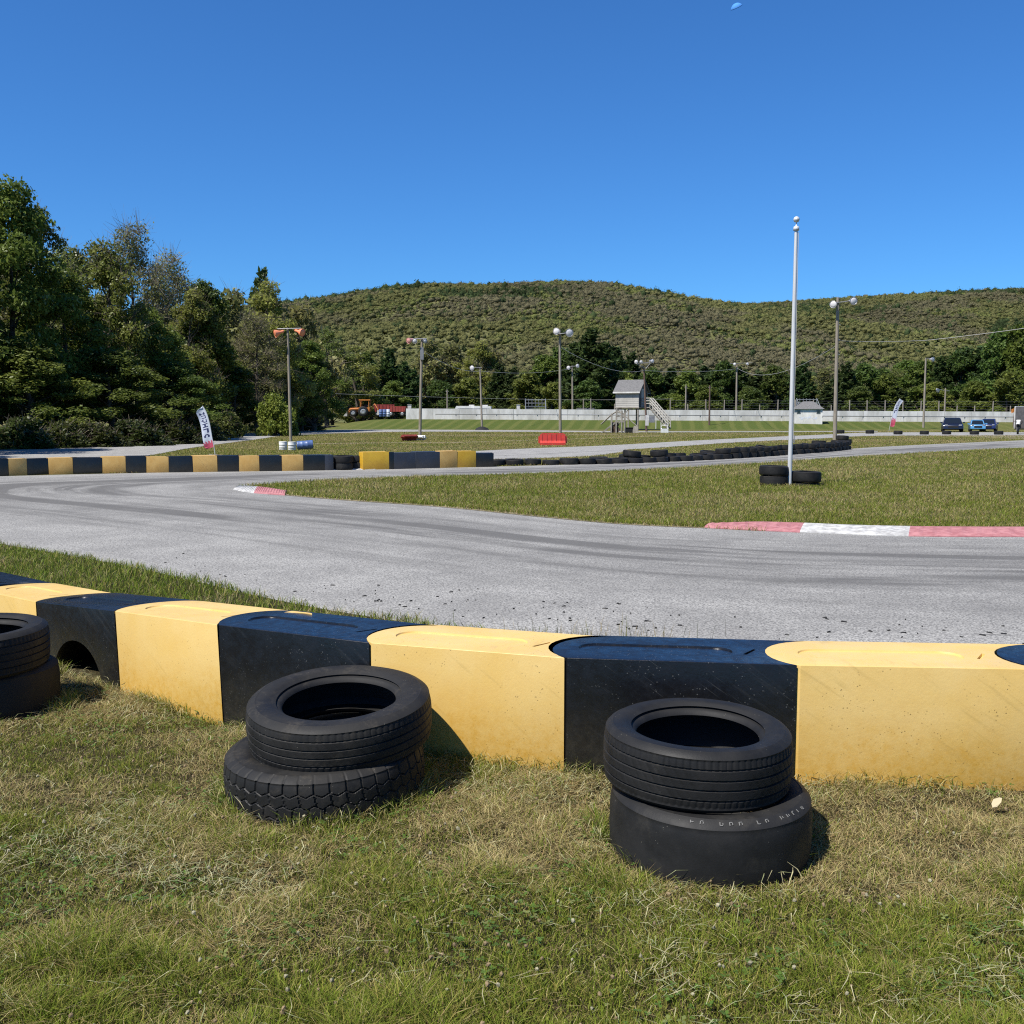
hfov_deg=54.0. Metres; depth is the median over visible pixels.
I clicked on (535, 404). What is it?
bleachers
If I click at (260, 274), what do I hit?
pine tree
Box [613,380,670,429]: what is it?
raised hut
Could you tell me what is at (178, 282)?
leafy tree
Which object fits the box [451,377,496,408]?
leafy tree
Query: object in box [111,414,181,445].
bush
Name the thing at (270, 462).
barrier block
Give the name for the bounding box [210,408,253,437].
bush
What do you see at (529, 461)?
tire
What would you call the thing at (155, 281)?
leafy tree
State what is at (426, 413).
track wall
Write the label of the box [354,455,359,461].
tire
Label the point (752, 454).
tire
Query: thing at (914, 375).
leafy tree
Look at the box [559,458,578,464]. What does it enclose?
tire
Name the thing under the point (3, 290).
leafy tree
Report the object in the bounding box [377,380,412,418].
leafy tree
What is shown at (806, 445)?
tire
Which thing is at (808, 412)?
ticket booth
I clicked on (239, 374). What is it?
leafy tree
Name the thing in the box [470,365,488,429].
light pole
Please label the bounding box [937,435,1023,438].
gravel edge
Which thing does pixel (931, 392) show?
leafy tree
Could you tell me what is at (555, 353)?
leafy tree
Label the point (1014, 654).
barrier block
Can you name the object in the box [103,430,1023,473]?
field grass
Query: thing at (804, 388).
pine tree
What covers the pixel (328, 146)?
sky
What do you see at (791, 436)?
flagpole
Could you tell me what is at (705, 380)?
spruce tree
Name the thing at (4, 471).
barrier block
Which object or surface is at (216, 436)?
bush
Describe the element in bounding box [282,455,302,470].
barrier block
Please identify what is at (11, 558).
verge grass
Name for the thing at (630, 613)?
rubber crumbs
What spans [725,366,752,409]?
pine tree
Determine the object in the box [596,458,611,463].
tire
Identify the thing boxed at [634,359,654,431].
light pole
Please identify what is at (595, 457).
tire
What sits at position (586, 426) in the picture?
ground
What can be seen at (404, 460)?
barrier block
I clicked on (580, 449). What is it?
road
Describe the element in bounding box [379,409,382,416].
barrel
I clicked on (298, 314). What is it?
leafy tree
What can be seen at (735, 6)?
moon
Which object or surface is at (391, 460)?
barrier block
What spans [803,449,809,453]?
tire
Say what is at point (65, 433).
bush
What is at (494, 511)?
dirt edge
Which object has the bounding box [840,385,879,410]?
leafy tree
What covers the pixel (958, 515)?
infield grass
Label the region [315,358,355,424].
leafy tree
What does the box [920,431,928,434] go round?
tire
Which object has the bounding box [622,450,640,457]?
tire
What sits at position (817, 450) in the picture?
tire
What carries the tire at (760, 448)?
on the tire at (760, 453)
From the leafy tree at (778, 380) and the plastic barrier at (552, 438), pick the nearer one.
the plastic barrier at (552, 438)
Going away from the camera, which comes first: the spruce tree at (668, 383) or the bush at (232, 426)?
the bush at (232, 426)
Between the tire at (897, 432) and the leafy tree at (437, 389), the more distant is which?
the leafy tree at (437, 389)
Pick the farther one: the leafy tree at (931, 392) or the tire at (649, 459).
the leafy tree at (931, 392)
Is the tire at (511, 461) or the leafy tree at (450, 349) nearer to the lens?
the tire at (511, 461)
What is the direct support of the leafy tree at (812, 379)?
on the ground at (586, 426)
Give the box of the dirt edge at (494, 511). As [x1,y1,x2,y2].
[285,494,704,527]
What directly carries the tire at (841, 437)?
on the tire
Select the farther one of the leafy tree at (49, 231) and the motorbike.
the motorbike
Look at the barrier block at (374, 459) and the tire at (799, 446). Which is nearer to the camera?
the barrier block at (374, 459)
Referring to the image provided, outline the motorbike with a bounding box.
[1016,420,1019,433]
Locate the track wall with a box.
[406,409,1013,421]
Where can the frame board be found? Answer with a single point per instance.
(635, 429)
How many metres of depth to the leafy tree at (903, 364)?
203.31 m
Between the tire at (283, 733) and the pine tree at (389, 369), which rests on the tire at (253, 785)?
the tire at (283, 733)
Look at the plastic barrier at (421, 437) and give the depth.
60.80 m
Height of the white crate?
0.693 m
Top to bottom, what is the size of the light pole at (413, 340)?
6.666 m
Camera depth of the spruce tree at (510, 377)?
156.00 m
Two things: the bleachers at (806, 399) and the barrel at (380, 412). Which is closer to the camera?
the barrel at (380, 412)
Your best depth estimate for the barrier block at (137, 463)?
26.25 m
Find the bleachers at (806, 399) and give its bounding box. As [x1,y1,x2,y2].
[796,398,819,405]
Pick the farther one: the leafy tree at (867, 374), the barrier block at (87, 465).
the leafy tree at (867, 374)
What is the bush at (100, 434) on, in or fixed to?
on the ground at (586, 426)
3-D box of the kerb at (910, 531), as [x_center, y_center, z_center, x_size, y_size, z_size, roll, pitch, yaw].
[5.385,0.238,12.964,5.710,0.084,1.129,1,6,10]
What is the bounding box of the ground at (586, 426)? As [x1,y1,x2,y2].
[0,418,1023,1023]
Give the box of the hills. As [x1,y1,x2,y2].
[3,290,1017,421]
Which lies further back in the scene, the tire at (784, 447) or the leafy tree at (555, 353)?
the leafy tree at (555, 353)
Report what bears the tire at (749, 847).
on the ground at (586, 426)
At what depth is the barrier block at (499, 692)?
4.31 m
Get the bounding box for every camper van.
[455,405,474,408]
[473,405,491,408]
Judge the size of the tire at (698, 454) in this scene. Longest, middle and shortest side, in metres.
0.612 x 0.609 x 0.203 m
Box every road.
[0,430,877,457]
[476,432,1023,455]
[494,450,622,458]
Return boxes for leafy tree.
[0,174,86,424]
[0,200,103,402]
[0,233,59,418]
[0,267,128,430]
[0,278,42,423]
[0,308,9,357]
[0,336,122,431]
[45,348,190,430]
[50,237,122,421]
[51,234,112,425]
[56,230,167,419]
[85,205,186,418]
[101,305,205,427]
[125,360,234,432]
[129,242,226,370]
[150,280,234,422]
[177,278,239,423]
[216,360,262,432]
[220,280,279,421]
[227,307,298,431]
[239,270,317,419]
[261,365,324,424]
[278,295,351,430]
[295,340,349,430]
[308,327,358,425]
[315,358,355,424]
[328,339,392,421]
[343,350,386,422]
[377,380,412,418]
[403,335,460,408]
[422,379,457,408]
[431,338,482,406]
[450,338,499,404]
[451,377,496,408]
[468,347,509,386]
[504,371,547,408]
[526,354,558,408]
[534,382,570,417]
[542,345,568,386]
[562,379,604,410]
[611,371,644,409]
[638,367,670,409]
[664,369,702,409]
[688,385,724,409]
[707,359,741,409]
[733,386,768,409]
[755,364,789,409]
[770,384,786,408]
[808,376,820,397]
[810,366,834,402]
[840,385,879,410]
[853,362,886,407]
[869,373,913,410]
[871,367,895,398]
[890,359,919,409]
[890,367,916,405]
[896,360,936,410]
[914,381,955,410]
[939,346,978,408]
[950,380,997,411]
[966,327,1016,411]
[984,371,1023,411]
[989,323,1023,411]
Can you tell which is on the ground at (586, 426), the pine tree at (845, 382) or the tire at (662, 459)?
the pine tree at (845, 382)
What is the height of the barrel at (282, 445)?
0.372 m
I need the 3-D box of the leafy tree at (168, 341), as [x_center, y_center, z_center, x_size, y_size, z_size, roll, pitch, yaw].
[-22.357,-8.501,61.913,6.595,8.323,6.262,4,7,35]
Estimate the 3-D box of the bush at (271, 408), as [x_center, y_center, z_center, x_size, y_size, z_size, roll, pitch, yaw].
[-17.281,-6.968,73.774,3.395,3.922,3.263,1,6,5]
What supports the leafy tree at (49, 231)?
on the ground at (586, 426)
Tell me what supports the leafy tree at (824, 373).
on the ground at (586, 426)
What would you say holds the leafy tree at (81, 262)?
on the ground at (586, 426)
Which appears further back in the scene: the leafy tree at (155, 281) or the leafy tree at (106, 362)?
the leafy tree at (155, 281)
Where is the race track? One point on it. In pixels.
(765, 585)
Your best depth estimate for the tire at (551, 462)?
30.46 m
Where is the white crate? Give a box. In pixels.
[661,425,667,432]
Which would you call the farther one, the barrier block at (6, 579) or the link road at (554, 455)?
the link road at (554, 455)
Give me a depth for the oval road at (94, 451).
45.44 m
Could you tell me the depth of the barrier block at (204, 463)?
26.71 m
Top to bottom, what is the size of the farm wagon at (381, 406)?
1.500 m
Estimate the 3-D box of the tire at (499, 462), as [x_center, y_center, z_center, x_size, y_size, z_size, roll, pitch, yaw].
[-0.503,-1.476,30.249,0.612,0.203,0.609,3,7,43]
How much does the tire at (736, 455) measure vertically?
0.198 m
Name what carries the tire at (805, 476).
on the tire at (804, 483)
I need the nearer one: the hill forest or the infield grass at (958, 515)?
the infield grass at (958, 515)
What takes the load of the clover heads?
on the ground at (586, 426)
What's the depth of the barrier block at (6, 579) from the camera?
7.13 m
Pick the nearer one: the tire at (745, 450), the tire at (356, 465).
the tire at (356, 465)
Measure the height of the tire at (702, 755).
0.211 m
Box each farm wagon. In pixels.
[370,404,394,416]
[387,406,407,416]
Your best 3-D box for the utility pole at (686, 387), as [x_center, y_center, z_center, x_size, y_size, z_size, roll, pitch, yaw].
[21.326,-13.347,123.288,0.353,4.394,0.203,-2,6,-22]
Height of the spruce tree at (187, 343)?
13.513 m
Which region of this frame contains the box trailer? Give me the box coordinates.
[1014,406,1023,429]
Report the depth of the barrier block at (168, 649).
5.14 m
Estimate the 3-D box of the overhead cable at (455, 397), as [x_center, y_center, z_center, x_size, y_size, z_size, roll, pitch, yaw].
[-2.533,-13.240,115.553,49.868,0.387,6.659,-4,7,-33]
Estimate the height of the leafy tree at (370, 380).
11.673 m
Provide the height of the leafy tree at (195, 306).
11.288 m
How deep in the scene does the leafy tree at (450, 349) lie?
172.41 m
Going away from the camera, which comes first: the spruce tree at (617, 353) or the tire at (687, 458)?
the tire at (687, 458)
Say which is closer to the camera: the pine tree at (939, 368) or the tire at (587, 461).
the tire at (587, 461)
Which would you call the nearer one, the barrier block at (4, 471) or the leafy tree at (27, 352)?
the barrier block at (4, 471)
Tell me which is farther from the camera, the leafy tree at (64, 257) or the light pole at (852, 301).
the leafy tree at (64, 257)
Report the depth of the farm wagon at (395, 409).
122.69 m
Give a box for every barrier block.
[0,458,8,475]
[0,572,49,585]
[0,583,108,615]
[8,458,26,475]
[27,458,48,474]
[37,593,197,691]
[48,457,72,474]
[71,457,101,473]
[100,456,125,473]
[115,601,311,726]
[125,455,149,472]
[146,456,168,472]
[166,456,192,471]
[191,455,217,471]
[216,455,242,471]
[218,610,435,728]
[239,455,258,471]
[258,455,281,470]
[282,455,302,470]
[303,454,325,470]
[325,454,333,469]
[359,451,389,469]
[367,625,604,772]
[389,452,393,468]
[394,452,415,468]
[410,451,439,468]
[437,450,456,467]
[457,450,475,467]
[476,452,493,466]
[548,636,797,777]
[765,641,1023,790]
[996,645,1023,664]
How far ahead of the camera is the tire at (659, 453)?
32.51 m
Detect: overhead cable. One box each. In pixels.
[353,394,554,399]
[561,347,643,371]
[737,347,833,374]
[852,328,1023,341]
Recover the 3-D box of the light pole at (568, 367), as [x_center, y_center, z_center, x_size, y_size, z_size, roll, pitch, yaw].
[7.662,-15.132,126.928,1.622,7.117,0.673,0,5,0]
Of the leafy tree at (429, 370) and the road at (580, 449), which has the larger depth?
the leafy tree at (429, 370)
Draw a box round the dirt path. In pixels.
[313,435,661,443]
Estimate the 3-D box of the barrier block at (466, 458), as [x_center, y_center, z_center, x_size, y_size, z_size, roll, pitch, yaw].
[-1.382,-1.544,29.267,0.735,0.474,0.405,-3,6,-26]
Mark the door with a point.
(642, 390)
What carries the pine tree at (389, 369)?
on the ground at (586, 426)
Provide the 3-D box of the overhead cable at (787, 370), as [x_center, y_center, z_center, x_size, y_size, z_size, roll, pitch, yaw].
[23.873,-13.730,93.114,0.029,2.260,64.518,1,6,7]
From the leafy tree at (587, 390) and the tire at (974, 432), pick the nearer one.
the tire at (974, 432)
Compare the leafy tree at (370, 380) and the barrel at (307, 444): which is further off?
the leafy tree at (370, 380)
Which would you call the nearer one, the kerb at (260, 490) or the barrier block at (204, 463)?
the kerb at (260, 490)
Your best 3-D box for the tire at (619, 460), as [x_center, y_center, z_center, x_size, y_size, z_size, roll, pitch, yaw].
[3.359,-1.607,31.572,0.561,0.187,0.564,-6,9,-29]
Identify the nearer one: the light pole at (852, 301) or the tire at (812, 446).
the tire at (812, 446)
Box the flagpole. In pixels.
[788,216,799,484]
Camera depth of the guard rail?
118.31 m
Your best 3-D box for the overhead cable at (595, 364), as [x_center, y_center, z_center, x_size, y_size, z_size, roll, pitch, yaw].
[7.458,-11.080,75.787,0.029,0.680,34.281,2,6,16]
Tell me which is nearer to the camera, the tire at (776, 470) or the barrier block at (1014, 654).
the barrier block at (1014, 654)
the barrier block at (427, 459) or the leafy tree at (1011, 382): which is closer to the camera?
the barrier block at (427, 459)
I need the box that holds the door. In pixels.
[641,389,643,406]
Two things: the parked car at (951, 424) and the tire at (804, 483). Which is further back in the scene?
the parked car at (951, 424)
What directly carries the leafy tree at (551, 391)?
on the ground at (586, 426)
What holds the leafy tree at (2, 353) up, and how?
on the ground at (586, 426)
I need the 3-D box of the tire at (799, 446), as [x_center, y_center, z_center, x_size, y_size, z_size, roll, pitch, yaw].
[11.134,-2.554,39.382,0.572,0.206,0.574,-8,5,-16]
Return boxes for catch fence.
[583,399,1010,411]
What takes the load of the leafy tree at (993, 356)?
on the ground at (586, 426)
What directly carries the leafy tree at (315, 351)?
on the ground at (586, 426)
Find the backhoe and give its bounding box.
[344,399,378,416]
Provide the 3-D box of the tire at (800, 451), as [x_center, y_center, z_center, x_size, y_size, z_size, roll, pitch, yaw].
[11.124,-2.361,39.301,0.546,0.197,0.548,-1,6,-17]
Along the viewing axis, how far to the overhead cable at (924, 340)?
63.54 m
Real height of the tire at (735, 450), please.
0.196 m
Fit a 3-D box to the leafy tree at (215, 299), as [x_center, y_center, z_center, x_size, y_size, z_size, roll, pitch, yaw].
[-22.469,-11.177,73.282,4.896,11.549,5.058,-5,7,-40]
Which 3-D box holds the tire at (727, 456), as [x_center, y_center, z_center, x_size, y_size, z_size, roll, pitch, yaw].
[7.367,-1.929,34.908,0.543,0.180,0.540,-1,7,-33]
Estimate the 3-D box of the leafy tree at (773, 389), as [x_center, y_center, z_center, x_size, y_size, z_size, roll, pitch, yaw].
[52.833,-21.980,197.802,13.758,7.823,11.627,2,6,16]
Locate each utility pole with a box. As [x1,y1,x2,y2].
[685,385,687,409]
[708,385,711,424]
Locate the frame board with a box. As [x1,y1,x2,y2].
[632,426,638,432]
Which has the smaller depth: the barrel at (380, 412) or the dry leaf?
the dry leaf
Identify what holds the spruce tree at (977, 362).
on the ground at (586, 426)
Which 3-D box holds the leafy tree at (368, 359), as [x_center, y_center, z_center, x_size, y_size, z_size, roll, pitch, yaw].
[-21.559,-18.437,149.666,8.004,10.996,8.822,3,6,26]
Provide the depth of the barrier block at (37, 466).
25.43 m
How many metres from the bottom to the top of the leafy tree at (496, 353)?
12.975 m
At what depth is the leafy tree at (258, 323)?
80.64 m
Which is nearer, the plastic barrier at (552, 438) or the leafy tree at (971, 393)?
the plastic barrier at (552, 438)
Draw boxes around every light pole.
[273,328,304,441]
[406,338,426,434]
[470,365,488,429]
[553,328,572,432]
[566,364,578,408]
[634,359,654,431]
[730,362,748,409]
[830,297,856,439]
[922,357,934,427]
[936,388,946,410]
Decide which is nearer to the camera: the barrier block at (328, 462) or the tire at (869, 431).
the barrier block at (328, 462)
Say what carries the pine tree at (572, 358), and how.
on the ground at (586, 426)
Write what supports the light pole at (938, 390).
on the ground at (586, 426)
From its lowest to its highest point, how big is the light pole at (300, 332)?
6.238 m
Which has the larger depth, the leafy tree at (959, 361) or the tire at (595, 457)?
the leafy tree at (959, 361)
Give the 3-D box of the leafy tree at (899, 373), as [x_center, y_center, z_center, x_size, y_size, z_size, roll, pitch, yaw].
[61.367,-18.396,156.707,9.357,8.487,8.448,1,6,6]
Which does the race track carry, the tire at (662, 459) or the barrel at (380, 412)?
the tire at (662, 459)
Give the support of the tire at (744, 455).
on the race track
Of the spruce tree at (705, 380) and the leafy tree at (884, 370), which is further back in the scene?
the leafy tree at (884, 370)
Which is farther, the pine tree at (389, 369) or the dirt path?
the pine tree at (389, 369)
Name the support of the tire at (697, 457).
on the race track
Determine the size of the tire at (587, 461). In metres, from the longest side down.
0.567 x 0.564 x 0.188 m
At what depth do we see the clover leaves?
2.96 m
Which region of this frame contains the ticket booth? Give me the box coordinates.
[793,401,823,423]
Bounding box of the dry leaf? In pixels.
[991,797,1001,807]
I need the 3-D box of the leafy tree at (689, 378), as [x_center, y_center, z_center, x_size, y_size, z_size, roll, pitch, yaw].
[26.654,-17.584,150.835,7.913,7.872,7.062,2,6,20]
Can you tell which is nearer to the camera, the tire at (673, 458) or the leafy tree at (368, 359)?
the tire at (673, 458)
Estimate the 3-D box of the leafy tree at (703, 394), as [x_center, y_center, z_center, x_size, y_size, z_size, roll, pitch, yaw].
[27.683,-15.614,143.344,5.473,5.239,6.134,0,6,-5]
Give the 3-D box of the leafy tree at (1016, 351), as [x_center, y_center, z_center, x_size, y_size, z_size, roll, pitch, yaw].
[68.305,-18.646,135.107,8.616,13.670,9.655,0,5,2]
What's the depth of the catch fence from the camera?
120.53 m
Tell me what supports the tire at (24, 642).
on the tire at (25, 694)
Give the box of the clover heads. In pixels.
[1,718,1007,1023]
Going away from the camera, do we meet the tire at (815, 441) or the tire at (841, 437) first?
the tire at (815, 441)
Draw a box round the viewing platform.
[601,409,625,432]
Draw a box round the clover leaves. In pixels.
[0,678,1023,1023]
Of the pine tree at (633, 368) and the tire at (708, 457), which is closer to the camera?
the tire at (708, 457)
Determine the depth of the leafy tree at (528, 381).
150.15 m
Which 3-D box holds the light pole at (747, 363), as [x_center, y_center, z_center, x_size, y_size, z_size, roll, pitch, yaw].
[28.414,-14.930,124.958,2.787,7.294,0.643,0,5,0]
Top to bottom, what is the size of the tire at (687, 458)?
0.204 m
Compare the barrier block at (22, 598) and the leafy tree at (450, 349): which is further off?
the leafy tree at (450, 349)
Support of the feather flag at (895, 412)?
on the ground at (586, 426)
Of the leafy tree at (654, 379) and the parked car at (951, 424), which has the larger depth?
the leafy tree at (654, 379)
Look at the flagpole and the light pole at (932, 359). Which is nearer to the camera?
the flagpole
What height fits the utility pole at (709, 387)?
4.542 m
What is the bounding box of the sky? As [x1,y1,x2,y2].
[0,0,1023,309]
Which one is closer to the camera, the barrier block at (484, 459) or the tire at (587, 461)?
the barrier block at (484, 459)
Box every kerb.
[233,485,286,495]
[705,521,1023,536]
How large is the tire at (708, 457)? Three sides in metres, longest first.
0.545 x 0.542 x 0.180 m
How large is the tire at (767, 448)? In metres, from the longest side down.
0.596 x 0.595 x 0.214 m
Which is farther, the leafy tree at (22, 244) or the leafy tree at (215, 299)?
the leafy tree at (215, 299)
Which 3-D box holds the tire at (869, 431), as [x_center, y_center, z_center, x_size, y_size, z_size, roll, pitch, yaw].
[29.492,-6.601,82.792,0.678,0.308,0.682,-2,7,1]
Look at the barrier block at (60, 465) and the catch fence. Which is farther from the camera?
the catch fence
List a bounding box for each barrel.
[279,441,286,449]
[288,442,295,449]
[297,440,312,449]
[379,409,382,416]
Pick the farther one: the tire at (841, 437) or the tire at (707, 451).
the tire at (841, 437)
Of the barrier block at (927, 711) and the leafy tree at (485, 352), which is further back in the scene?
the leafy tree at (485, 352)
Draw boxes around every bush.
[0,411,56,449]
[29,417,93,447]
[66,419,137,446]
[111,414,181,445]
[147,414,202,443]
[186,419,231,440]
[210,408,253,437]
[253,390,300,435]
[304,417,326,430]
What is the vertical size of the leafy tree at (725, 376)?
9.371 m
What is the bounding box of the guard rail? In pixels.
[435,414,1005,421]
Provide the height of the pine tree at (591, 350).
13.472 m
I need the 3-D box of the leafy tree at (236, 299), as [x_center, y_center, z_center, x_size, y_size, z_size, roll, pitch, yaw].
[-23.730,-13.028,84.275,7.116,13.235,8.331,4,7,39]
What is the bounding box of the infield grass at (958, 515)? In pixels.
[236,447,1023,530]
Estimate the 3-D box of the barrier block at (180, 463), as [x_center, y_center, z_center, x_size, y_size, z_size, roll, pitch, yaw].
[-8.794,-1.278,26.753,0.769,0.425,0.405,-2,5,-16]
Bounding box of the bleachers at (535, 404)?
[525,399,545,408]
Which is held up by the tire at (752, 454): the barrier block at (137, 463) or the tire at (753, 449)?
the tire at (753, 449)
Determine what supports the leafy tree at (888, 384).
on the ground at (586, 426)
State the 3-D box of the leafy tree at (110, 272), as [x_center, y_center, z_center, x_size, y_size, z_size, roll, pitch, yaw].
[-23.705,-10.231,58.704,6.769,12.483,6.958,0,5,-3]
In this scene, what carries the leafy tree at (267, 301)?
on the ground at (586, 426)
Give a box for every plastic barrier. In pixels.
[401,434,417,440]
[416,435,425,439]
[538,433,566,444]
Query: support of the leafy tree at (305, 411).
on the ground at (586, 426)
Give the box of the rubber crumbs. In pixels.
[164,553,1023,643]
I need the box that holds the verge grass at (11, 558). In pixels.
[0,539,599,635]
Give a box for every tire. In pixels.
[0,613,49,678]
[0,655,60,721]
[223,713,424,827]
[245,665,431,771]
[333,455,353,462]
[333,463,353,469]
[352,462,359,468]
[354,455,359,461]
[494,459,504,465]
[505,458,523,465]
[524,458,540,464]
[542,460,559,464]
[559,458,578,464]
[579,458,595,463]
[589,456,607,458]
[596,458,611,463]
[603,698,792,813]
[609,777,812,891]
[612,457,627,463]
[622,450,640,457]
[626,457,642,462]
[641,457,656,462]
[650,449,667,456]
[656,457,667,461]
[665,456,679,461]
[680,455,692,460]
[690,453,706,454]
[693,455,702,460]
[700,450,715,453]
[702,455,713,459]
[707,453,723,459]
[715,448,730,453]
[723,454,731,458]
[727,448,740,452]
[731,453,740,458]
[735,447,749,452]
[740,452,748,457]
[745,447,757,452]
[749,446,763,450]
[749,452,756,456]
[755,445,771,451]
[757,451,763,456]
[759,465,788,475]
[760,475,787,485]
[770,451,778,455]
[777,450,784,455]
[782,445,787,449]
[792,470,821,482]
[792,482,818,485]
[793,449,803,453]
[794,443,803,448]
[803,443,808,448]
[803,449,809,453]
[808,443,816,448]
[811,440,825,442]
[814,448,820,452]
[818,442,830,447]
[827,442,839,446]
[836,435,848,439]
[865,430,873,433]
[893,431,902,433]
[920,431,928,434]
[970,431,978,434]
[994,431,1003,434]
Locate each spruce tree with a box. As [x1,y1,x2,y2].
[182,286,198,424]
[494,366,527,408]
[611,345,629,369]
[655,367,686,409]
[688,365,714,409]
[734,371,781,409]
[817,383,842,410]
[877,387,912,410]
[959,345,995,409]
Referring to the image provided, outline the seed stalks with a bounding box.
[10,543,725,637]
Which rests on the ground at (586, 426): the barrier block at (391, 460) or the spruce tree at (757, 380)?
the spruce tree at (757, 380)
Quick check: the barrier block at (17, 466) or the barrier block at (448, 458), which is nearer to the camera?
the barrier block at (17, 466)
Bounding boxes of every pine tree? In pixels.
[242,266,286,427]
[378,347,400,418]
[386,361,426,417]
[484,363,508,408]
[556,341,578,400]
[561,328,624,409]
[601,342,628,402]
[625,351,649,408]
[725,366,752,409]
[780,361,820,409]
[830,361,864,410]
[917,355,955,409]
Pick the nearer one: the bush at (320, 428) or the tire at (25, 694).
the tire at (25, 694)
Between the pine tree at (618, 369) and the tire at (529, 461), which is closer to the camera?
the tire at (529, 461)
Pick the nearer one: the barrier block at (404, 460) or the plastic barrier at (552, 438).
the barrier block at (404, 460)
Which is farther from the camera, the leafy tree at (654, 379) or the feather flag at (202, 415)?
the leafy tree at (654, 379)
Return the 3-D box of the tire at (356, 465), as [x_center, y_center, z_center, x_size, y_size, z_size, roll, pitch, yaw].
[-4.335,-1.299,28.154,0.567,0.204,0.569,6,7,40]
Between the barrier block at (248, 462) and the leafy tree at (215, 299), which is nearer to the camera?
the barrier block at (248, 462)
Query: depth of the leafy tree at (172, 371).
59.33 m
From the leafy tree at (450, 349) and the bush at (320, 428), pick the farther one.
the leafy tree at (450, 349)
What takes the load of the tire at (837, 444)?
on the tire
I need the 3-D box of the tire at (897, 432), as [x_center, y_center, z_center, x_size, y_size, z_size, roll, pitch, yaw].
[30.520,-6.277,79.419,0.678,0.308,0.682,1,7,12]
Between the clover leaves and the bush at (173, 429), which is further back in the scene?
the bush at (173, 429)
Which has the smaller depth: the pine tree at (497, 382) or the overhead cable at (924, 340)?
the overhead cable at (924, 340)
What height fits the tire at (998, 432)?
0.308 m
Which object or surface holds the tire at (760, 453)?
on the ground at (586, 426)
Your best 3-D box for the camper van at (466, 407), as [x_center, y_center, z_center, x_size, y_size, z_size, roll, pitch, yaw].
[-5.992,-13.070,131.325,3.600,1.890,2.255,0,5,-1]
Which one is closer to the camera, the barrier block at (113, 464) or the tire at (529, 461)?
the barrier block at (113, 464)
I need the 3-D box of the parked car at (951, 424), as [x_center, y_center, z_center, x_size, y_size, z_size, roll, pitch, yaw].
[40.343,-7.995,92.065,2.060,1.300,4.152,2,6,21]
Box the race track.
[0,440,1023,643]
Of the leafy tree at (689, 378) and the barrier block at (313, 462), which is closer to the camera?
the barrier block at (313, 462)
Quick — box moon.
[731,3,741,9]
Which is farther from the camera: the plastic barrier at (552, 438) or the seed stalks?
the plastic barrier at (552, 438)
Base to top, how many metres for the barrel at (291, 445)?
0.372 m
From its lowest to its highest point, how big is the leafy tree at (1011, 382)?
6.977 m
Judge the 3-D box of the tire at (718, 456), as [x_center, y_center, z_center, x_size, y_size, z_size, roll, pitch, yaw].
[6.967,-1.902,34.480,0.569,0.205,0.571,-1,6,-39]
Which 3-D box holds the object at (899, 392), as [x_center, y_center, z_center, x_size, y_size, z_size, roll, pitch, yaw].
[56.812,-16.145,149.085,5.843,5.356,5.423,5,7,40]
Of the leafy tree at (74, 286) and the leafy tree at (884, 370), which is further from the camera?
the leafy tree at (884, 370)
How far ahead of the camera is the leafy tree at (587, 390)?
139.98 m
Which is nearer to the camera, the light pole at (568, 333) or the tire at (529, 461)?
the tire at (529, 461)
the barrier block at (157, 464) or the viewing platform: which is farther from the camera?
the viewing platform
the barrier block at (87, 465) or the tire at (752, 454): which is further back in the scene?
the tire at (752, 454)
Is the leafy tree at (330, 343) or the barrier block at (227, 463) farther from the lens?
the leafy tree at (330, 343)
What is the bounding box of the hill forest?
[54,278,1023,417]
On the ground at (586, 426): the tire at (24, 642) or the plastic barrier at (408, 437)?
the plastic barrier at (408, 437)
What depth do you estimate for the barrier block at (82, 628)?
5.79 m
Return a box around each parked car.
[940,418,964,431]
[968,420,986,431]
[979,419,998,430]
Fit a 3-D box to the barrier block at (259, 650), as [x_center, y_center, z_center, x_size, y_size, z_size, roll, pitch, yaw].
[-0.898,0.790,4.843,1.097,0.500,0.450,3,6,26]
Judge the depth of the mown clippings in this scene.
3.16 m
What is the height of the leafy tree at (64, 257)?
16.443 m
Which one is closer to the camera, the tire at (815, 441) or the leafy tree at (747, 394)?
the tire at (815, 441)
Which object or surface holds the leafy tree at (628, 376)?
on the ground at (586, 426)
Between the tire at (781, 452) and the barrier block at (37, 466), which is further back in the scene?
the tire at (781, 452)
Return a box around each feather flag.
[196,406,217,454]
[889,399,902,428]
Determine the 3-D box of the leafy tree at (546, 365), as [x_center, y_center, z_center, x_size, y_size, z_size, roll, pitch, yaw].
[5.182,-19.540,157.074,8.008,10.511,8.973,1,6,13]
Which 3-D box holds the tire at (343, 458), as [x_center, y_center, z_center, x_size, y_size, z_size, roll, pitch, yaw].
[-4.679,-1.469,27.834,0.585,0.195,0.588,-2,8,-12]
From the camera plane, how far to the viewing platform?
85.60 m
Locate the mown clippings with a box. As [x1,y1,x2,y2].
[0,667,1023,1023]
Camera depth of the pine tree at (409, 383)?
147.90 m

